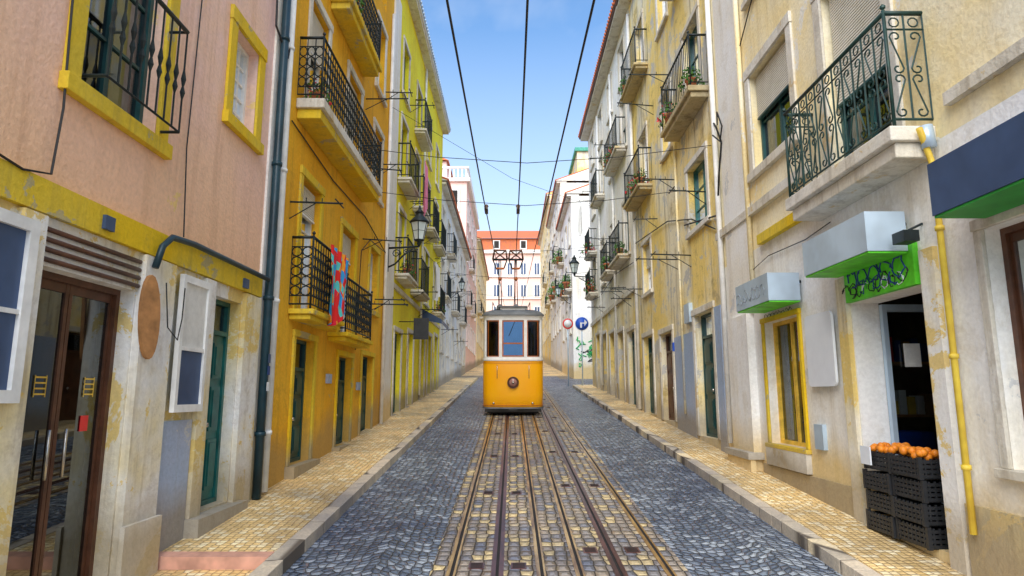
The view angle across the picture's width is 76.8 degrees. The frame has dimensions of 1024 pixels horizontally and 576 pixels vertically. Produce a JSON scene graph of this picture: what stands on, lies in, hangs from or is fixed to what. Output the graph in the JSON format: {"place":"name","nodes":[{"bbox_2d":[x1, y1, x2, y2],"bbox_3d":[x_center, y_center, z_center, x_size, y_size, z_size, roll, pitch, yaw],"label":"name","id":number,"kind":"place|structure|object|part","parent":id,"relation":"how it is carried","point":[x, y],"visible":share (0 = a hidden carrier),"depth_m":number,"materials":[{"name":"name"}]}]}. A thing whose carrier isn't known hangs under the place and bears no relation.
{"place":"outdoors","nodes":[
{"label":"outdoors","id":0,"kind":"place"},
{"bbox_2d":[152,377,477,575],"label":"pavement","id":1,"kind":"structure","parent":0,"point":[254,535],"depth_m":7.54,"materials":[{"name":"beige stone"}]},
{"bbox_2d":[434,302,445,312],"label":"potted plant","id":2,"kind":"object","parent":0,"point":[444,310],"visible":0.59,"depth_m":26.66,"materials":[{"name":"green plant"}]},
{"bbox_2d":[462,362,567,375],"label":"street paving","id":3,"kind":"structure","parent":0,"point":[548,370],"depth_m":49.15,"materials":[{"name":"beige stone"}]},
{"bbox_2d":[461,376,572,386],"bbox_3d":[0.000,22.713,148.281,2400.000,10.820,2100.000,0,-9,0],"label":"ground","id":4,"kind":"structure","parent":0,"point":[563,377],"depth_m":41.57,"materials":[{"name":"beige stone"}]},
{"bbox_2d":[0,0,275,575],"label":"walls","id":5,"kind":"structure","parent":4,"relation":"on","point":[101,161],"depth_m":5.82,"materials":[{"name":"paint"}]},
{"bbox_2d":[6,0,248,575],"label":"windows and doors","id":6,"kind":"structure","parent":5,"relation":"attached to","point":[56,505],"depth_m":5.05,"materials":[{"name":"brown wood"}]},
{"bbox_2d":[0,0,296,575],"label":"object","id":7,"kind":"object","parent":5,"relation":"attached to","point":[158,498],"visible":0.96,"depth_m":5.73,"materials":[{"name":"stone"}]},
{"bbox_2d":[57,0,267,159],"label":"stone surrounds","id":8,"kind":"object","parent":5,"relation":"attached to","point":[77,87],"visible":1,"depth_m":5.90,"materials":[{"name":"yellow stone"}]},
{"bbox_2d":[268,0,394,487],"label":"walls","id":9,"kind":"structure","parent":4,"relation":"on","point":[300,152],"depth_m":11.15,"materials":[{"name":"paint"}]},
{"bbox_2d":[290,10,378,462],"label":"windows and doors","id":10,"kind":"structure","parent":9,"relation":"attached to","point":[299,377],"depth_m":10.59,"materials":[{"name":"green glass"}]},
{"bbox_2d":[288,0,381,348],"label":"balcony slabs","id":11,"kind":"structure","parent":9,"relation":"attached to","point":[320,122],"depth_m":11.42,"materials":[{"name":"yellow stone"}]},
{"bbox_2d":[303,79,332,107],"bbox_3d":[-2.986,-3.002,9.926,0.459,0.446,0.478,0,-9,0],"label":"potted plant","id":12,"kind":"object","parent":11,"relation":"on","point":[316,89],"visible":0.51,"depth_m":9.85,"materials":[{"name":"green plant"}]},
{"bbox_2d":[289,0,381,340],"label":"balcony railings","id":13,"kind":"object","parent":9,"relation":"attached to","point":[371,154],"visible":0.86,"depth_m":11.00,"materials":[{"name":"black metal"}]},
{"bbox_2d":[327,244,348,325],"bbox_3d":[-2.809,0.018,10.418,0.162,1.232,1.062,0,-9,0],"label":"colourful beach towel","id":14,"kind":"object","parent":13,"relation":"attached to","point":[339,282],"visible":1,"depth_m":10.37,"materials":[{"name":"multicoloured fabric"}]},
{"bbox_2d":[356,0,364,12],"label":"potted plant","id":15,"kind":"object","parent":13,"relation":"hanging from","point":[362,4],"visible":0.29,"depth_m":11.93,"materials":[{"name":"green plant"}]},
{"bbox_2d":[285,0,387,466],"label":"stone surrounds","id":16,"kind":"object","parent":9,"relation":"attached to","point":[307,175],"visible":0.81,"depth_m":11.36,"materials":[{"name":"yellow stone"}]},
{"bbox_2d":[284,0,412,478],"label":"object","id":17,"kind":"object","parent":9,"relation":"attached to","point":[294,471],"visible":0.92,"depth_m":16.47,"materials":[{"name":"white paint"}]},
{"bbox_2d":[388,206,428,271],"bbox_3d":[-2.631,-1.262,16.427,1.055,1.710,0.513,0,-9,0],"label":"street lamp","id":18,"kind":"object","parent":9,"relation":"attached to","point":[419,221],"visible":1,"depth_m":16.35,"materials":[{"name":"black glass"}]},
{"bbox_2d":[390,0,442,415],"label":"walls","id":19,"kind":"structure","parent":4,"relation":"on","point":[410,312],"depth_m":21.14,"materials":[{"name":"paint"}]},
{"bbox_2d":[399,318,428,338],"bbox_3d":[-2.780,1.152,18.287,0.840,0.600,0.060,0,-9,0],"label":"hanging shop sign","id":20,"kind":"object","parent":19,"relation":"attached to","point":[421,328],"visible":1,"depth_m":18.26,"materials":[{"name":"black plastic"}]},
{"bbox_2d":[393,60,436,412],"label":"windows and doors","id":21,"kind":"structure","parent":19,"relation":"attached to","point":[400,233],"depth_m":19.08,"materials":[{"name":"black glass"}]},
{"bbox_2d":[391,35,439,415],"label":"stone surrounds","id":22,"kind":"object","parent":19,"relation":"attached to","point":[426,305],"visible":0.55,"depth_m":20.21,"materials":[{"name":"beige stone"}]},
{"bbox_2d":[395,128,446,319],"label":"balcony slabs","id":23,"kind":"structure","parent":19,"relation":"attached to","point":[409,188],"depth_m":21.34,"materials":[{"name":"beige stone"}]},
{"bbox_2d":[395,97,446,314],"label":"balcony railings","id":24,"kind":"object","parent":19,"relation":"attached to","point":[443,231],"visible":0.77,"depth_m":21.38,"materials":[{"name":"black metal"}]},
{"bbox_2d":[398,259,415,275],"bbox_3d":[-2.980,-0.584,18.339,0.491,0.522,0.509,-2,-10,13],"label":"potted plant","id":25,"kind":"object","parent":24,"relation":"on","point":[405,268],"visible":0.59,"depth_m":18.29,"materials":[{"name":"green plant"}]},
{"bbox_2d":[434,263,439,300],"bbox_3d":[-2.500,-0.155,21.621,0.129,1.232,1.211,0,-9,1],"label":"hanging laundry","id":26,"kind":"object","parent":24,"relation":"hanging from","point":[437,282],"visible":1,"depth_m":21.43,"materials":[{"name":"white fabric"}]},
{"bbox_2d":[394,69,455,394],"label":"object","id":27,"kind":"object","parent":19,"relation":"attached to","point":[401,292],"visible":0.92,"depth_m":22.16,"materials":[{"name":"paint"}]},
{"bbox_2d":[423,161,427,216],"bbox_3d":[-2.605,-2.924,19.445,0.096,1.680,0.612,0,-9,0],"label":"hanging laundry","id":28,"kind":"object","parent":27,"relation":"hanging from","point":[425,205],"visible":0.97,"depth_m":19.48,"materials":[{"name":"pink fabric"}]},
{"bbox_2d":[422,310,448,330],"bbox_3d":[-2.815,1.174,23.777,0.730,0.550,2.500,0,-9,0],"label":"shop awning","id":29,"kind":"object","parent":27,"relation":"attached to","point":[432,317],"visible":0.77,"depth_m":22.54,"materials":[{"name":"fabric"}]},
{"bbox_2d":[408,0,450,134],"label":"roof","id":30,"kind":"structure","parent":19,"relation":"on","point":[420,25],"depth_m":23.58,"materials":[{"name":"paint"}]},
{"bbox_2d":[438,177,472,386],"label":"pale grey townhouse","id":31,"kind":"structure","parent":4,"relation":"on","point":[452,345],"depth_m":35.09,"materials":[{"name":"paint"}]},
{"bbox_2d":[451,277,464,297],"bbox_3d":[-2.858,0.028,33.445,0.894,1.260,0.378,0,-9,0],"label":"street lamp","id":32,"kind":"object","parent":31,"relation":"attached to","point":[461,282],"visible":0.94,"depth_m":33.39,"materials":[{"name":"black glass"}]},
{"bbox_2d":[450,182,476,372],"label":"walls","id":33,"kind":"structure","parent":4,"relation":"on","point":[470,360],"depth_m":49.79,"materials":[{"name":"paint"}]},
{"bbox_2d":[442,158,479,229],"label":"balustrade and attic","id":34,"kind":"object","parent":33,"relation":"on","point":[446,170],"visible":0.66,"depth_m":47.99,"materials":[{"name":"white paint"}]},
{"bbox_2d":[466,255,475,313],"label":"balcony railings","id":35,"kind":"object","parent":33,"relation":"attached to","point":[472,301],"visible":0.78,"depth_m":50.37,"materials":[{"name":"grey metal"}]},
{"bbox_2d":[466,268,476,317],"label":"balcony slabs","id":36,"kind":"structure","parent":33,"relation":"attached to","point":[472,272],"depth_m":50.60,"materials":[{"name":"beige stone"}]},
{"bbox_2d":[466,198,476,355],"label":"stone surrounds","id":37,"kind":"object","parent":33,"relation":"attached to","point":[471,341],"visible":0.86,"depth_m":52.52,"materials":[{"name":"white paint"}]},
{"bbox_2d":[476,241,485,366],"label":"walls","id":38,"kind":"structure","parent":4,"relation":"on","point":[479,355],"depth_m":65.65,"materials":[{"name":"beige paint"}]},
{"bbox_2d":[477,311,483,321],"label":"balcony slabs","id":39,"kind":"structure","parent":38,"relation":"attached to","point":[480,314],"depth_m":63.86,"materials":[{"name":"beige stone"}]},
{"bbox_2d":[477,260,485,351],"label":"stone surrounds","id":40,"kind":"object","parent":38,"relation":"attached to","point":[480,343],"visible":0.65,"depth_m":67.62,"materials":[{"name":"beige stone"}]},
{"bbox_2d":[478,300,484,316],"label":"balcony railings","id":41,"kind":"object","parent":38,"relation":"attached to","point":[481,304],"visible":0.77,"depth_m":62.66,"materials":[{"name":"black metal"}]},
{"bbox_2d":[477,237,488,280],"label":"roof","id":42,"kind":"structure","parent":38,"relation":"on","point":[480,244],"depth_m":69.23,"materials":[{"name":"stone"}]},
{"bbox_2d":[477,231,540,311],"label":"pink hillside building","id":43,"kind":"structure","parent":4,"relation":"on","point":[526,241],"depth_m":93.62,"materials":[{"name":"paint"}]},
{"bbox_2d":[537,191,552,365],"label":"distant ochre tenement","id":44,"kind":"structure","parent":4,"relation":"on","point":[543,243],"depth_m":70.31,"materials":[{"name":"paint"}]},
{"bbox_2d":[248,385,881,575],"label":"kerb","id":45,"kind":"structure","parent":4,"relation":"on","point":[285,556],"depth_m":7.45,"materials":[{"name":"stone"}]},
{"bbox_2d":[546,168,588,371],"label":"tall grey tenement","id":46,"kind":"structure","parent":4,"relation":"on","point":[562,185],"depth_m":52.86,"materials":[{"name":"paint"}]},
{"bbox_2d":[546,289,555,300],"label":"potted plant","id":47,"kind":"object","parent":46,"relation":"on","point":[550,295],"visible":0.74,"depth_m":54.95,"materials":[{"name":"green plant"}]},
{"bbox_2d":[548,280,559,292],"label":"potted plant","id":48,"kind":"object","parent":46,"relation":"on","point":[553,287],"visible":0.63,"depth_m":50.57,"materials":[{"name":"green plant"}]},
{"bbox_2d":[568,147,587,174],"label":"copper topped attic","id":49,"kind":"object","parent":46,"relation":"on","point":[579,153],"visible":0.18,"depth_m":54.54,"materials":[{"name":"paint"}]},
{"bbox_2d":[560,196,592,378],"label":"walls","id":50,"kind":"structure","parent":4,"relation":"on","point":[579,302],"depth_m":39.88,"materials":[{"name":"white paint"}]},
{"bbox_2d":[555,283,570,303],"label":"street lamp","id":51,"kind":"object","parent":50,"relation":"attached to","point":[558,289],"visible":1,"depth_m":40.42,"materials":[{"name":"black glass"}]},
{"bbox_2d":[557,248,571,294],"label":"balcony railings","id":52,"kind":"object","parent":50,"relation":"attached to","point":[565,273],"visible":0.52,"depth_m":42.87,"materials":[{"name":"black metal"}]},
{"bbox_2d":[552,249,562,263],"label":"potted plant","id":53,"kind":"object","parent":52,"relation":"on","point":[558,258],"visible":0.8,"depth_m":46.42,"materials":[{"name":"green plant"}]},
{"bbox_2d":[558,275,571,288],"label":"potted plant","id":54,"kind":"object","parent":52,"relation":"on","point":[564,283],"visible":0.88,"depth_m":40.24,"materials":[{"name":"green plant"}]},
{"bbox_2d":[557,262,571,300],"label":"balcony slabs","id":55,"kind":"structure","parent":50,"relation":"attached to","point":[567,291],"depth_m":42.73,"materials":[{"name":"beige stone"}]},
{"bbox_2d":[561,214,571,342],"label":"stone surrounds","id":56,"kind":"object","parent":50,"relation":"attached to","point":[570,334],"visible":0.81,"depth_m":43.34,"materials":[{"name":"beige stone"}]},
{"bbox_2d":[555,184,588,231],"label":"roof","id":57,"kind":"structure","parent":50,"relation":"on","point":[565,204],"depth_m":42.11,"materials":[{"name":"paint"}]},
{"bbox_2d":[576,337,591,366],"bbox_3d":[4.735,3.836,38.881,1.848,2.097,0.060,0,-9,0],"label":"graffiti","id":58,"kind":"object","parent":50,"relation":"attached to","point":[589,353],"visible":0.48,"depth_m":38.86,"materials":[{"name":"green paint"}]},
{"bbox_2d":[588,9,641,409],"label":"walls","id":59,"kind":"structure","parent":4,"relation":"on","point":[626,319],"depth_m":23.95,"materials":[{"name":"paint"}]},
{"bbox_2d":[569,255,594,281],"bbox_3d":[3.187,-0.734,29.516,1.160,1.620,0.486,0,-9,0],"label":"street lamp","id":60,"kind":"object","parent":59,"relation":"attached to","point":[574,263],"visible":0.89,"depth_m":29.44,"materials":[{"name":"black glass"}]},
{"bbox_2d":[578,0,626,140],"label":"roof","id":61,"kind":"structure","parent":59,"relation":"on","point":[615,21],"depth_m":24.89,"materials":[{"name":"paint"}]},
{"bbox_2d":[584,114,627,294],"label":"balcony railings","id":62,"kind":"object","parent":59,"relation":"attached to","point":[603,250],"visible":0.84,"depth_m":23.35,"materials":[{"name":"black metal"}]},
{"bbox_2d":[581,242,594,254],"bbox_3d":[3.486,-1.835,29.606,0.705,0.671,0.694,0,-9,0],"label":"potted plant","id":63,"kind":"object","parent":62,"relation":"on","point":[582,252],"visible":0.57,"depth_m":29.50,"materials":[{"name":"green plant"}]},
{"bbox_2d":[583,279,596,291],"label":"potted plant","id":64,"kind":"object","parent":62,"relation":"on","point":[590,287],"visible":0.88,"depth_m":28.59,"materials":[{"name":"green plant"}]},
{"bbox_2d":[600,256,610,269],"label":"potted plant","id":65,"kind":"object","parent":62,"relation":"on","point":[604,264],"visible":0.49,"depth_m":23.56,"materials":[{"name":"green plant"}]},
{"bbox_2d":[601,154,610,166],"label":"potted plant","id":66,"kind":"object","parent":62,"relation":"on","point":[605,161],"visible":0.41,"depth_m":23.17,"materials":[{"name":"green plant"}]},
{"bbox_2d":[606,145,617,156],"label":"potted plant","id":67,"kind":"object","parent":62,"relation":"on","point":[610,151],"visible":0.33,"depth_m":22.26,"materials":[{"name":"green plant"}]},
{"bbox_2d":[612,241,626,255],"bbox_3d":[3.502,-1.290,20.983,0.495,0.480,0.503,0,-9,0],"label":"potted plant","id":68,"kind":"object","parent":62,"relation":"on","point":[621,249],"visible":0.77,"depth_m":20.95,"materials":[{"name":"green plant"}]},
{"bbox_2d":[578,74,634,384],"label":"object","id":69,"kind":"object","parent":59,"relation":"attached to","point":[625,295],"visible":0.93,"depth_m":24.45,"materials":[{"name":"paint"}]},
{"bbox_2d":[584,146,629,300],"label":"balcony slabs","id":70,"kind":"structure","parent":59,"relation":"attached to","point":[619,261],"depth_m":23.06,"materials":[{"name":"beige stone"}]},
{"bbox_2d":[590,31,637,407],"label":"stone surrounds","id":71,"kind":"object","parent":59,"relation":"attached to","point":[628,329],"visible":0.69,"depth_m":23.50,"materials":[{"name":"beige stone"}]},
{"bbox_2d":[595,52,635,404],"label":"windows and doors","id":72,"kind":"structure","parent":59,"relation":"attached to","point":[628,250],"depth_m":20.82,"materials":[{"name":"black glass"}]},
{"bbox_2d":[629,0,720,449],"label":"walls","id":73,"kind":"structure","parent":4,"relation":"on","point":[659,307],"depth_m":15.53,"materials":[{"name":"paint"}]},
{"bbox_2d":[357,0,710,305],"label":"overhead wires","id":74,"kind":"object","parent":73,"relation":"attached to","point":[526,28],"visible":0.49,"depth_m":9.88,"materials":[{"name":"black metal"}]},
{"bbox_2d":[484,204,519,213],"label":"wire insulators","id":75,"kind":"object","parent":74,"relation":"attached to","point":[487,206],"visible":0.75,"depth_m":13.68,"materials":[{"name":"black ceramic"}]},
{"bbox_2d":[578,205,582,235],"bbox_3d":[2.743,-2.659,26.091,0.127,1.232,0.812,0,-9,0],"label":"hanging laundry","id":76,"kind":"object","parent":74,"relation":"hanging from","point":[580,227],"visible":1,"depth_m":25.91,"materials":[{"name":"white fabric"}]},
{"bbox_2d":[614,0,630,8],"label":"roof","id":77,"kind":"structure","parent":73,"relation":"on","point":[622,4],"depth_m":20.66,"materials":[{"name":"stone"}]},
{"bbox_2d":[620,26,707,203],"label":"balcony railings","id":78,"kind":"object","parent":73,"relation":"attached to","point":[632,55],"visible":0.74,"depth_m":14.74,"materials":[{"name":"black metal"}]},
{"bbox_2d":[618,77,626,94],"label":"potted plant","id":79,"kind":"object","parent":78,"relation":"on","point":[623,84],"visible":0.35,"depth_m":19.78,"materials":[{"name":"green plant"}]},
{"bbox_2d":[625,178,635,195],"bbox_3d":[3.498,-2.915,18.528,0.545,0.583,0.561,0,-9,0],"label":"potted plant","id":80,"kind":"object","parent":78,"relation":"on","point":[631,189],"visible":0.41,"depth_m":18.45,"materials":[{"name":"green plant"}]},
{"bbox_2d":[631,168,648,186],"bbox_3d":[3.491,-3.026,17.637,0.491,0.513,0.504,0,-9,0],"label":"potted plant","id":81,"kind":"object","parent":78,"relation":"on","point":[641,175],"visible":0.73,"depth_m":17.57,"materials":[{"name":"green plant"}]},
{"bbox_2d":[656,101,676,127],"bbox_3d":[3.508,-3.886,14.332,0.606,0.628,0.590,0,-9,0],"label":"potted plant","id":82,"kind":"object","parent":78,"relation":"on","point":[665,116],"visible":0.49,"depth_m":14.27,"materials":[{"name":"green plant"}]},
{"bbox_2d":[678,66,704,91],"bbox_3d":[3.491,-4.093,12.645,0.515,0.487,0.510,0,-9,0],"label":"potted plant","id":83,"kind":"object","parent":78,"relation":"on","point":[693,78],"visible":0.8,"depth_m":12.57,"materials":[{"name":"green plant"}]},
{"bbox_2d":[620,0,708,211],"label":"balcony slabs","id":84,"kind":"structure","parent":73,"relation":"attached to","point":[692,100],"depth_m":14.22,"materials":[{"name":"beige stone"}]},
{"bbox_2d":[610,13,728,451],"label":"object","id":85,"kind":"object","parent":73,"relation":"attached to","point":[682,346],"visible":0.91,"depth_m":14.08,"materials":[{"name":"white paint"}]},
{"bbox_2d":[634,0,720,439],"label":"stone surrounds","id":86,"kind":"object","parent":73,"relation":"attached to","point":[697,228],"visible":0.81,"depth_m":14.13,"materials":[{"name":"beige stone"}]},
{"bbox_2d":[640,1,717,437],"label":"windows and doors","id":87,"kind":"structure","parent":73,"relation":"attached to","point":[706,321],"depth_m":13.46,"materials":[{"name":"green glass"}]},
{"bbox_2d":[710,0,1023,563],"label":"walls","id":88,"kind":"structure","parent":4,"relation":"on","point":[964,39],"depth_m":6.04,"materials":[{"name":"white paint"}]},
{"bbox_2d":[684,0,1023,575],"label":"facade details","id":89,"kind":"object","parent":88,"relation":"attached to","point":[868,254],"visible":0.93,"depth_m":7.04,"materials":[{"name":"stone"}]},
{"bbox_2d":[782,4,933,196],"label":"balcony railings","id":90,"kind":"object","parent":88,"relation":"attached to","point":[863,33],"visible":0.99,"depth_m":6.49,"materials":[{"name":"black metal"}]},
{"bbox_2d":[785,126,936,220],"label":"balcony slabs","id":91,"kind":"structure","parent":88,"relation":"attached to","point":[889,154],"depth_m":6.40,"materials":[{"name":"beige stone"}]},
{"bbox_2d":[741,0,1023,481],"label":"stone surrounds","id":92,"kind":"object","parent":88,"relation":"attached to","point":[1005,470],"visible":0.89,"depth_m":7.68,"materials":[{"name":"beige stone"}]},
{"bbox_2d":[755,0,1023,446],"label":"windows and doors","id":93,"kind":"structure","parent":88,"relation":"attached to","point":[851,20],"depth_m":7.49,"materials":[{"name":"green wood"}]},
{"bbox_2d":[421,0,612,230],"label":"sky","id":94,"kind":"structure","parent":0,"point":[490,34],"materials":[{"name":"blue"}]},
{"bbox_2d":[429,386,691,575],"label":"tramway paving","id":95,"kind":"structure","parent":0,"point":[619,527],"depth_m":7.63,"materials":[{"name":"beige stone"}]},
{"bbox_2d":[468,399,640,568],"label":"drain grates","id":96,"kind":"object","parent":95,"relation":"on","point":[480,565],"visible":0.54,"depth_m":6.30,"materials":[{"name":"metal"}]},
{"bbox_2d":[445,389,676,575],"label":"tram rails","id":97,"kind":"object","parent":95,"relation":"on","point":[614,560],"visible":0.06,"depth_m":7.59,"materials":[{"name":"metal"}]},
{"bbox_2d":[482,250,543,412],"bbox_3d":[0.030,1.446,21.612,1.800,4.944,6.666,0,-5,0],"label":"yellow tram","id":98,"kind":"object","parent":97,"relation":"on","point":[513,366],"visible":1,"depth_m":18.38,"materials":[{"name":"paint"}]},
{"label":"window frames","id":99,"kind":"part","parent":98,"relation":"part of","materials":[{"name":"white paint"}]},
{"bbox_3d":[0.030,1.739,21.612,1.630,1.120,6.428,0,-5,0],"label":"window glass","id":100,"kind":"part","parent":98,"relation":"part of","materials":[{"name":"blue"}]},
{"bbox_2d":[282,376,841,575],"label":"road","id":101,"kind":"structure","parent":0,"point":[393,519],"depth_m":7.83,"materials":[{"name":"grey stone"}]},
{"bbox_2d":[563,318,572,385],"bbox_3d":[2.620,2.992,30.149,0.500,3.155,0.094,0,-9,0],"label":"traffic sign","id":102,"kind":"object","parent":101,"relation":"on","point":[567,323],"visible":1,"depth_m":30.30,"materials":[{"name":"grey metal"}]},
{"bbox_2d":[561,379,592,386],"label":"side street road","id":103,"kind":"structure","parent":0,"point":[572,382],"depth_m":35.58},
{"bbox_2d":[577,385,965,575],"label":"pavement","id":104,"kind":"structure","parent":0,"point":[882,554],"depth_m":7.32,"materials":[{"name":"beige stone"}]},
{"bbox_2d":[575,317,588,384],"bbox_3d":[3.320,2.977,30.551,0.660,3.254,0.106,0,-9,0],"label":"traffic sign","id":105,"kind":"object","parent":104,"relation":"on","point":[581,323],"visible":1,"depth_m":30.70,"materials":[{"name":"blue metal"}]},
{"bbox_2d":[860,442,948,550],"bbox_3d":[3.864,1.955,6.229,0.478,0.878,0.976,0,-9,0],"label":"fruit crate stack","id":106,"kind":"object","parent":104,"relation":"on","point":[915,509],"visible":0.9,"depth_m":6.10,"materials":[{"name":"black plastic"}]}
]}

